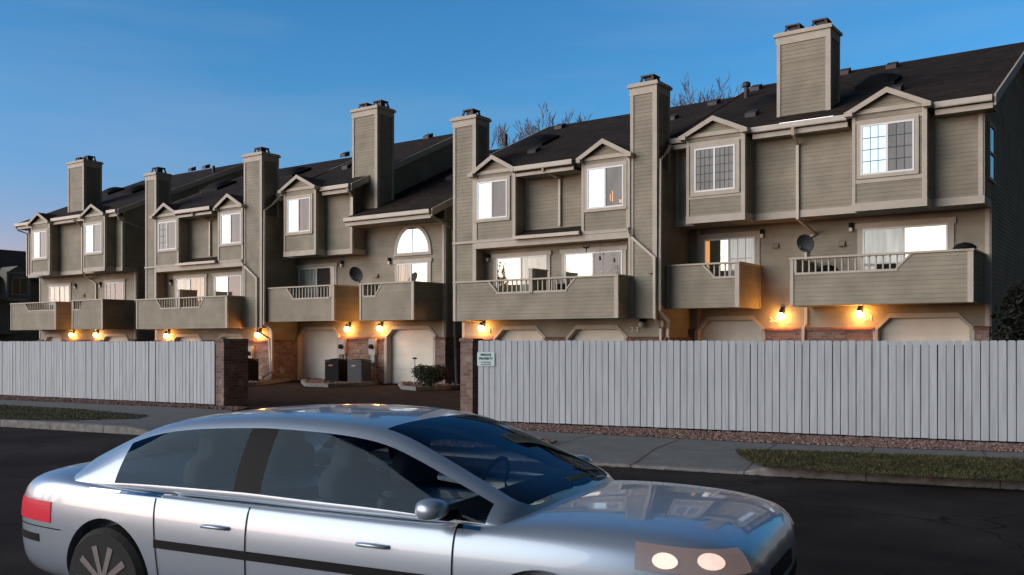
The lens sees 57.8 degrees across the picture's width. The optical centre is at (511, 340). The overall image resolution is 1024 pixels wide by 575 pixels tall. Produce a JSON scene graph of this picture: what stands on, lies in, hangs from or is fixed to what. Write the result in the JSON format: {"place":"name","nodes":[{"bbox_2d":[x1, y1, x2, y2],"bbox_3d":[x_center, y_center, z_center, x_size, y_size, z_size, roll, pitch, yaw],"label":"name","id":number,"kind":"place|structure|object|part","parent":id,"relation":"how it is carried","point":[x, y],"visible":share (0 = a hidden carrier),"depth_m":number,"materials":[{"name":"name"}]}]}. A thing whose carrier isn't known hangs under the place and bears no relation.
{"place":"outdoors","nodes":[
{"label":"outdoors","id":0,"kind":"place"},
{"bbox_2d":[0,249,39,340],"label":"townhouse building","id":1,"kind":"structure","parent":0,"point":[17,285],"depth_m":67.31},
{"bbox_2d":[0,427,1023,574],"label":"road","id":2,"kind":"structure","parent":0,"point":[845,527],"depth_m":9.69,"materials":[{"name":"black asphalt"}]},
{"bbox_2d":[21,403,796,574],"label":"passing car","id":3,"kind":"object","parent":2,"relation":"on","point":[301,490],"visible":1,"depth_m":5.30,"materials":[{"name":"silver metal"}]},
{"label":"rear window","id":4,"kind":"part","parent":3,"relation":"part of","materials":[{"name":"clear glass"}]},
{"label":"side window","id":5,"kind":"part","parent":3,"relation":"part of","materials":[{"name":"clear glass"}]},
{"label":"side window","id":6,"kind":"part","parent":3,"relation":"part of","materials":[{"name":"glass"}]},
{"bbox_2d":[11,419,1022,489],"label":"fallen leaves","id":7,"kind":"object","parent":2,"relation":"on","point":[821,462],"visible":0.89,"depth_m":12.11,"materials":[{"name":"brown plant"}]},
{"bbox_2d":[0,400,1023,469],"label":"pavement","id":8,"kind":"structure","parent":0,"point":[723,454],"depth_m":14.63,"materials":[{"name":"concrete"}]},
{"bbox_2d":[0,404,148,419],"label":"verge grass","id":9,"kind":"structure","parent":8,"relation":"on","point":[28,412],"depth_m":20.74,"materials":[{"name":"green plant"}]},
{"bbox_2d":[0,395,246,409],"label":"gravel strip","id":10,"kind":"object","parent":8,"relation":"on","point":[54,399],"visible":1,"depth_m":24.38,"materials":[{"name":"gravel"}]},
{"bbox_2d":[431,438,555,446],"bbox_3d":[-1.032,1.630,15.725,3.784,0.029,2.274,0,0,36],"label":"gravel patch","id":11,"kind":"object","parent":8,"relation":"on","point":[466,444],"visible":0.06,"depth_m":14.62,"materials":[{"name":"gravel"}]},
{"bbox_2d":[49,413,1000,487],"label":"pavement joints","id":12,"kind":"object","parent":8,"relation":"on","point":[592,434],"visible":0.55,"depth_m":14.04,"materials":[{"name":"grey concrete"}]},
{"bbox_2d":[478,340,1023,443],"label":"picket fence","id":13,"kind":"object","parent":8,"relation":"on","point":[969,390],"visible":0.99,"depth_m":16.42,"materials":[{"name":"paint"}]},
{"bbox_2d":[477,352,494,365],"bbox_3d":[-0.528,0.373,18.727,0.388,0.276,0.010,0,0,25],"label":"private property sign","id":14,"kind":"object","parent":13,"relation":"attached to","point":[485,358],"visible":1,"depth_m":18.72,"materials":[{"name":"white metal"}]},
{"bbox_2d":[502,422,1023,451],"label":"gravel strip","id":15,"kind":"object","parent":8,"relation":"on","point":[830,440],"visible":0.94,"depth_m":15.49,"materials":[{"name":"brown gravel"}]},
{"bbox_2d":[735,448,1023,480],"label":"verge grass","id":16,"kind":"structure","parent":8,"relation":"on","point":[901,464],"depth_m":12.36,"materials":[{"name":"green plant"}]},
{"bbox_2d":[0,0,1023,250],"label":"sky","id":17,"kind":"structure","parent":0,"point":[136,87],"materials":[{"name":"blue"}]},
{"bbox_2d":[11,380,1018,442],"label":"driveway","id":18,"kind":"structure","parent":0,"point":[293,393],"depth_m":27.08,"materials":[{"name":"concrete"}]},
{"bbox_2d":[0,341,215,404],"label":"picket fence","id":19,"kind":"object","parent":18,"relation":"on","point":[170,371],"visible":0.98,"depth_m":25.36,"materials":[{"name":"paint"}]},
{"bbox_2d":[10,155,243,340],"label":"townhouse building","id":20,"kind":"structure","parent":18,"relation":"on","point":[85,256],"depth_m":46.34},
{"bbox_2d":[32,228,47,260],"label":"window","id":21,"kind":"structure","parent":20,"relation":"in","point":[39,236],"depth_m":47.21,"materials":[{"name":"white glass"}]},
{"bbox_2d":[44,334,61,340],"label":"garage door","id":22,"kind":"structure","parent":20,"relation":"in","point":[50,337],"depth_m":49.04,"materials":[{"name":"paint"}]},
{"bbox_2d":[47,283,71,309],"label":"sliding door","id":23,"kind":"structure","parent":20,"relation":"in","point":[62,292],"depth_m":48.38,"materials":[{"name":"white glass"}]},
{"bbox_2d":[84,221,103,255],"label":"window","id":24,"kind":"structure","parent":20,"relation":"in","point":[93,231],"depth_m":44.33,"materials":[{"name":"white glass"}]},
{"bbox_2d":[104,279,125,299],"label":"sliding door","id":25,"kind":"structure","parent":20,"relation":"in","point":[114,289],"depth_m":45.36,"materials":[{"name":"white glass"}]},
{"bbox_2d":[102,334,128,340],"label":"garage door","id":26,"kind":"structure","parent":20,"relation":"in","point":[108,337],"depth_m":45.71,"materials":[{"name":"paint"}]},
{"bbox_2d":[215,339,247,405],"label":"brick pillar","id":27,"kind":"structure","parent":18,"relation":"on","point":[231,372],"depth_m":23.49,"materials":[{"name":"brown brick"}]},
{"bbox_2d":[248,378,294,385],"bbox_3d":[-10.175,1.573,36.578,2.239,0.154,6.544,0,0,6],"label":"planting bed","id":28,"kind":"object","parent":18,"relation":"on","point":[258,382],"visible":0.23,"depth_m":35.25,"materials":[{"name":"brown soil"}]},
{"bbox_2d":[248,358,258,380],"bbox_3d":[-10.280,1.115,35.967,0.664,0.890,0.684,0,0,24],"label":"air conditioner","id":29,"kind":"object","parent":28,"relation":"on","point":[253,368],"visible":0.33,"depth_m":35.83,"materials":[{"name":"black metal"}]},
{"bbox_2d":[301,378,383,386],"bbox_3d":[-6.566,1.573,35.920,3.217,0.154,6.362,0,0,-8],"label":"planting bed","id":30,"kind":"object","parent":18,"relation":"on","point":[311,382],"visible":0.55,"depth_m":33.62,"materials":[{"name":"concrete"}]},
{"bbox_2d":[325,358,348,381],"bbox_3d":[-6.641,1.115,35.148,0.681,0.890,0.701,0,0,24],"label":"air conditioner","id":31,"kind":"object","parent":30,"relation":"on","point":[336,369],"visible":0.81,"depth_m":34.88,"materials":[{"name":"black metal"}]},
{"bbox_2d":[347,358,370,382],"bbox_3d":[-5.692,1.115,34.583,0.670,0.890,0.690,0,0,24],"label":"air conditioner","id":32,"kind":"object","parent":30,"relation":"on","point":[359,369],"visible":1,"depth_m":34.33,"materials":[{"name":"grey metal"}]},
{"bbox_2d":[135,100,578,383],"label":"townhouse building","id":33,"kind":"structure","parent":18,"relation":"on","point":[273,251],"depth_m":36.34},
{"bbox_2d":[164,330,169,337],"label":"wall lamp","id":34,"kind":"object","parent":33,"relation":"attached to","point":[166,334],"visible":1,"depth_m":40.49,"materials":[{"name":"white glass"}]},
{"bbox_2d":[157,218,177,252],"bbox_3d":[-14.780,-4.510,39.829,1.468,1.400,0.066,0,0,36],"label":"window","id":35,"kind":"structure","parent":33,"relation":"in","point":[167,229],"depth_m":39.80,"materials":[{"name":"grey glass"}]},
{"bbox_2d":[172,334,201,341],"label":"garage door","id":36,"kind":"structure","parent":33,"relation":"in","point":[178,337],"depth_m":40.07,"materials":[{"name":"paint"}]},
{"bbox_2d":[173,274,207,306],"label":"sliding door","id":37,"kind":"structure","parent":33,"relation":"in","point":[198,282],"depth_m":39.60,"materials":[{"name":"white glass"}]},
{"bbox_2d":[212,271,241,295],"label":"sliding door","id":38,"kind":"structure","parent":33,"relation":"in","point":[226,283],"depth_m":38.24,"materials":[{"name":"white glass"}]},
{"bbox_2d":[215,334,243,343],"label":"garage door","id":39,"kind":"structure","parent":33,"relation":"in","point":[222,336],"depth_m":38.29,"materials":[{"name":"paint"}]},
{"bbox_2d":[219,209,242,246],"bbox_3d":[-11.293,-4.510,37.324,1.465,1.400,0.066,0,0,36],"label":"window","id":40,"kind":"structure","parent":33,"relation":"in","point":[230,222],"depth_m":37.29,"materials":[{"name":"white glass"}]},
{"bbox_2d":[248,346,254,360],"bbox_3d":[-10.530,0.883,37.193,0.340,1.335,0.250,0,0,36],"label":"electric meter","id":41,"kind":"object","parent":33,"relation":"attached to","point":[251,351],"visible":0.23,"depth_m":37.13,"materials":[{"name":"grey metal"}]},
{"bbox_2d":[285,194,312,235],"bbox_3d":[-8.244,-4.861,35.923,1.521,1.520,0.066,0,0,36],"label":"window","id":42,"kind":"structure","parent":33,"relation":"in","point":[299,208],"depth_m":35.89,"materials":[{"name":"white glass"}]},
{"bbox_2d":[296,263,337,297],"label":"sliding door","id":43,"kind":"structure","parent":33,"relation":"in","point":[312,274],"depth_m":37.04,"materials":[{"name":"grey glass"}]},
{"bbox_2d":[296,327,340,379],"bbox_3d":[-7.671,0.539,37.124,2.491,2.158,0.365,0,0,36],"label":"garage door","id":44,"kind":"structure","parent":33,"relation":"in","point":[315,345],"depth_m":37.44,"materials":[{"name":"paint"}]},
{"bbox_2d":[338,339,346,358],"bbox_3d":[-6.613,0.742,36.004,0.340,1.616,0.250,0,0,36],"label":"electric meter","id":45,"kind":"object","parent":33,"relation":"attached to","point":[342,346],"visible":0.77,"depth_m":35.95,"materials":[{"name":"grey metal"}]},
{"bbox_2d":[344,322,350,331],"bbox_3d":[-6.367,-0.529,35.915,0.176,0.360,0.244,0,0,36],"label":"wall lamp","id":46,"kind":"object","parent":33,"relation":"attached to","point":[347,326],"visible":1,"depth_m":35.86,"materials":[{"name":"white glass"}]},
{"bbox_2d":[349,267,362,282],"bbox_3d":[-5.676,-2.245,33.618,0.460,0.848,0.450,0,0,-30],"label":"satellite dish","id":47,"kind":"object","parent":33,"relation":"attached to","point":[356,274],"visible":0.98,"depth_m":33.69,"materials":[{"name":"grey metal"}]},
{"bbox_2d":[368,339,377,380],"bbox_3d":[-5.288,0.739,35.053,0.340,1.622,0.250,0,0,36],"label":"electric meter","id":48,"kind":"object","parent":33,"relation":"attached to","point":[372,346],"visible":0.99,"depth_m":35.02,"materials":[{"name":"grey metal"}]},
{"bbox_2d":[371,355,376,362],"bbox_3d":[-5.226,0.666,35.081,0.180,0.340,0.129,0,0,36],"label":"telecom box","id":49,"kind":"object","parent":33,"relation":"attached to","point":[372,358],"visible":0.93,"depth_m":35.03,"materials":[{"name":"grey metal"}]},
{"bbox_2d":[377,322,382,330],"bbox_3d":[-4.971,-0.531,34.912,0.176,0.360,0.244,0,0,36],"label":"wall lamp","id":50,"kind":"object","parent":33,"relation":"attached to","point":[379,328],"visible":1,"depth_m":34.84,"materials":[{"name":"white glass"}]},
{"bbox_2d":[384,326,436,383],"bbox_3d":[-3.673,0.539,34.253,2.519,2.158,0.365,0,0,36],"label":"garage door","id":51,"kind":"structure","parent":33,"relation":"in","point":[402,344],"depth_m":34.55,"materials":[{"name":"paint"}]},
{"bbox_2d":[393,258,431,281],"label":"sliding door","id":52,"kind":"structure","parent":33,"relation":"in","point":[407,269],"depth_m":34.06,"materials":[{"name":"white glass"}]},
{"bbox_2d":[394,224,431,256],"bbox_3d":[-3.653,-3.707,34.103,1.829,1.154,0.065,0,0,36],"label":"arched window","id":53,"kind":"structure","parent":33,"relation":"in","point":[413,239],"depth_m":34.08,"materials":[{"name":"white glass"}]},
{"bbox_2d":[398,381,459,390],"bbox_3d":[-2.883,1.573,34.320,2.636,0.154,7.865,0,0,-1],"label":"planting bed","id":54,"kind":"object","parent":18,"relation":"on","point":[405,385],"visible":0.38,"depth_m":31.31,"materials":[{"name":"concrete"}]},
{"bbox_2d":[412,357,416,385],"bbox_3d":[-3.247,1.055,31.000,0.200,0.990,0.190,0,0,36],"label":"garden light","id":55,"kind":"object","parent":54,"relation":"on","point":[414,358],"visible":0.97,"depth_m":31.00,"materials":[{"name":"grey metal"}]},
{"bbox_2d":[411,363,449,385],"bbox_3d":[-2.732,1.170,31.174,1.234,0.809,1.188,0,0,36],"label":"shrub","id":56,"kind":"object","parent":54,"relation":"on","point":[428,375],"visible":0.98,"depth_m":30.92,"materials":[{"name":"green plant"}]},
{"bbox_2d":[459,338,482,414],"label":"brick pillar","id":57,"kind":"structure","parent":18,"relation":"on","point":[468,377],"depth_m":19.58,"materials":[{"name":"brown brick"}]},
{"bbox_2d":[489,121,529,148],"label":"bare tree","id":58,"kind":"object","parent":18,"relation":"on","point":[501,145],"visible":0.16,"depth_m":59.63,"materials":[{"name":"brown plant"}]},
{"bbox_2d":[513,101,565,139],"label":"bare tree","id":59,"kind":"object","parent":18,"relation":"on","point":[531,129],"visible":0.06,"depth_m":58.02,"materials":[{"name":"brown plant"}]},
{"bbox_2d":[561,109,591,123],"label":"bare tree","id":60,"kind":"object","parent":18,"relation":"on","point":[577,120],"visible":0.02,"depth_m":64.55,"materials":[{"name":"brown plant"}]},
{"bbox_2d":[670,72,718,106],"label":"bare tree","id":61,"kind":"object","parent":18,"relation":"on","point":[691,96],"visible":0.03,"depth_m":56.60,"materials":[{"name":"brown plant"}]},
{"bbox_2d":[714,76,741,98],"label":"bare tree","id":62,"kind":"object","parent":18,"relation":"on","point":[718,82],"depth_m":62.24,"materials":[{"name":"brown plant"}]},
{"bbox_2d":[989,280,1023,344],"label":"evergreen bush","id":63,"kind":"object","parent":18,"relation":"on","point":[1010,318],"visible":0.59,"depth_m":21.88,"materials":[{"name":"green plant"}]},
{"bbox_2d":[555,283,568,289],"bbox_3d":[1.394,-1.260,27.840,0.500,0.920,0.510,0,0,36],"label":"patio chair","id":64,"kind":"object","parent":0,"point":[559,286],"visible":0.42,"depth_m":28.03,"materials":[{"name":"black"}]},
{"bbox_2d":[450,17,1023,344],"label":"townhouse building","id":65,"kind":"structure","parent":0,"point":[691,222],"depth_m":26.22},
{"bbox_2d":[478,320,484,330],"bbox_3d":[-1.001,-0.486,30.436,0.176,0.360,0.244,0,0,36],"label":"wall lamp","id":66,"kind":"object","parent":65,"relation":"attached to","point":[481,325],"visible":1,"depth_m":30.37,"materials":[{"name":"white glass"}]},
{"bbox_2d":[474,175,509,222],"bbox_3d":[-0.633,-4.510,29.668,1.400,1.400,0.066,0,0,36],"label":"window","id":67,"kind":"structure","parent":65,"relation":"in","point":[492,195],"depth_m":29.63,"materials":[{"name":"white glass"}]},
{"bbox_2d":[492,326,545,340],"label":"garage door","id":68,"kind":"structure","parent":65,"relation":"in","point":[506,333],"depth_m":29.88,"materials":[{"name":"paint"}]},
{"bbox_2d":[492,250,551,291],"bbox_3d":[0.296,-1.802,29.638,2.308,2.020,0.070,0,0,36],"label":"sliding door","id":69,"kind":"structure","parent":65,"relation":"in","point":[507,265],"depth_m":29.69,"materials":[{"name":"white glass"}]},
{"bbox_2d":[560,245,627,283],"bbox_3d":[2.458,-1.802,28.086,2.360,2.020,0.070,0,0,36],"label":"sliding door","id":70,"kind":"structure","parent":65,"relation":"in","point":[574,262],"depth_m":28.05,"materials":[{"name":"white glass"}]},
{"bbox_2d":[564,325,627,343],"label":"garage door","id":71,"kind":"structure","parent":65,"relation":"in","point":[608,333],"depth_m":28.19,"materials":[{"name":"paint"}]},
{"bbox_2d":[584,160,626,212],"bbox_3d":[2.742,-4.510,27.244,1.428,1.400,0.066,0,0,36],"label":"window","id":72,"kind":"structure","parent":65,"relation":"in","point":[600,180],"depth_m":27.21,"materials":[{"name":"white glass"}]},
{"bbox_2d":[638,318,645,327],"bbox_3d":[3.777,-0.545,27.004,0.176,0.360,0.244,0,0,36],"label":"wall lamp","id":73,"kind":"object","parent":65,"relation":"attached to","point":[641,323],"visible":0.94,"depth_m":26.93,"materials":[{"name":"white glass"}]},
{"bbox_2d":[690,138,739,196],"bbox_3d":[5.668,-4.818,25.955,1.463,1.490,0.066,0,0,36],"label":"window","id":74,"kind":"structure","parent":65,"relation":"in","point":[714,166],"depth_m":25.92,"materials":[{"name":"grey glass"}]},
{"bbox_2d":[698,231,759,302],"bbox_3d":[6.408,-2.124,27.366,1.960,2.100,0.070,0,0,36],"label":"sliding door","id":75,"kind":"structure","parent":65,"relation":"in","point":[735,246],"depth_m":27.32,"materials":[{"name":"white glass"}]},
{"bbox_2d":[694,316,764,343],"bbox_3d":[6.485,0.369,27.449,2.190,2.178,0.365,0,0,36],"label":"garage door","id":76,"kind":"structure","parent":65,"relation":"in","point":[714,328],"depth_m":27.55,"materials":[{"name":"paint"}]},
{"bbox_2d":[778,307,784,319],"bbox_3d":[7.643,-0.772,26.345,0.176,0.360,0.244,0,0,36],"label":"wall lamp","id":77,"kind":"object","parent":65,"relation":"attached to","point":[781,313],"visible":1,"depth_m":26.28,"materials":[{"name":"white glass"}]},
{"bbox_2d":[797,234,813,256],"bbox_3d":[7.740,-2.391,24.444,0.411,0.814,0.442,0,0,7],"label":"satellite dish","id":78,"kind":"object","parent":65,"relation":"attached to","point":[805,242],"visible":0.99,"depth_m":24.54,"materials":[{"name":"grey metal"}]},
{"bbox_2d":[855,306,862,317],"bbox_3d":[9.387,-0.793,25.092,0.176,0.360,0.244,0,0,36],"label":"wall lamp","id":79,"kind":"object","parent":65,"relation":"attached to","point":[858,313],"visible":0.98,"depth_m":25.02,"materials":[{"name":"white glass"}]},
{"bbox_2d":[856,114,918,179],"bbox_3d":[9.408,-4.845,23.268,1.483,1.470,0.066,0,0,36],"label":"window","id":80,"kind":"structure","parent":65,"relation":"in","point":[886,147],"depth_m":23.23,"materials":[{"name":"white glass"}]},
{"bbox_2d":[855,217,955,269],"bbox_3d":[10.369,-2.124,24.521,2.507,2.100,0.070,0,0,36],"label":"sliding door","id":81,"kind":"structure","parent":65,"relation":"in","point":[931,233],"depth_m":24.55,"materials":[{"name":"white glass"}]},
{"bbox_2d":[873,312,974,344],"bbox_3d":[10.804,0.369,24.347,2.472,2.178,0.365,0,0,36],"label":"garage door","id":82,"kind":"structure","parent":65,"relation":"in","point":[937,327],"depth_m":24.41,"materials":[{"name":"paint"}]},
{"bbox_2d":[953,242,976,248],"bbox_3d":[10.877,-2.285,22.291,0.540,0.150,0.532,0,0,36],"label":"planter bowl","id":83,"kind":"object","parent":65,"relation":"on","point":[964,245],"visible":0.95,"depth_m":22.12,"materials":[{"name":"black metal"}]},
{"bbox_2d":[987,121,995,184],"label":"window","id":84,"kind":"structure","parent":65,"relation":"in","point":[991,136],"depth_m":23.37,"materials":[{"name":"blue glass"}]},
{"bbox_2d":[817,265,838,271],"bbox_3d":[8.393,-1.543,24.629,0.614,0.934,0.600,0,0,36],"label":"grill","id":85,"kind":"object","parent":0,"point":[825,267],"visible":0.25,"depth_m":24.44,"materials":[{"name":"black metal"}]},
{"bbox_2d":[877,263,895,268],"bbox_3d":[9.622,-1.540,23.999,0.500,0.920,0.510,0,0,36],"label":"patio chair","id":86,"kind":"object","parent":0,"point":[886,266],"visible":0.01,"depth_m":24.17,"materials":[{"name":"black"}]},
{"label":"ground","id":87,"kind":"structure","parent":0,"visible":0},
{"bbox_2d":[0,419,1023,489],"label":"kerb","id":88,"kind":"structure","parent":87,"relation":"on","point":[760,471],"depth_m":12.48,"materials":[{"name":"concrete"}]}
]}

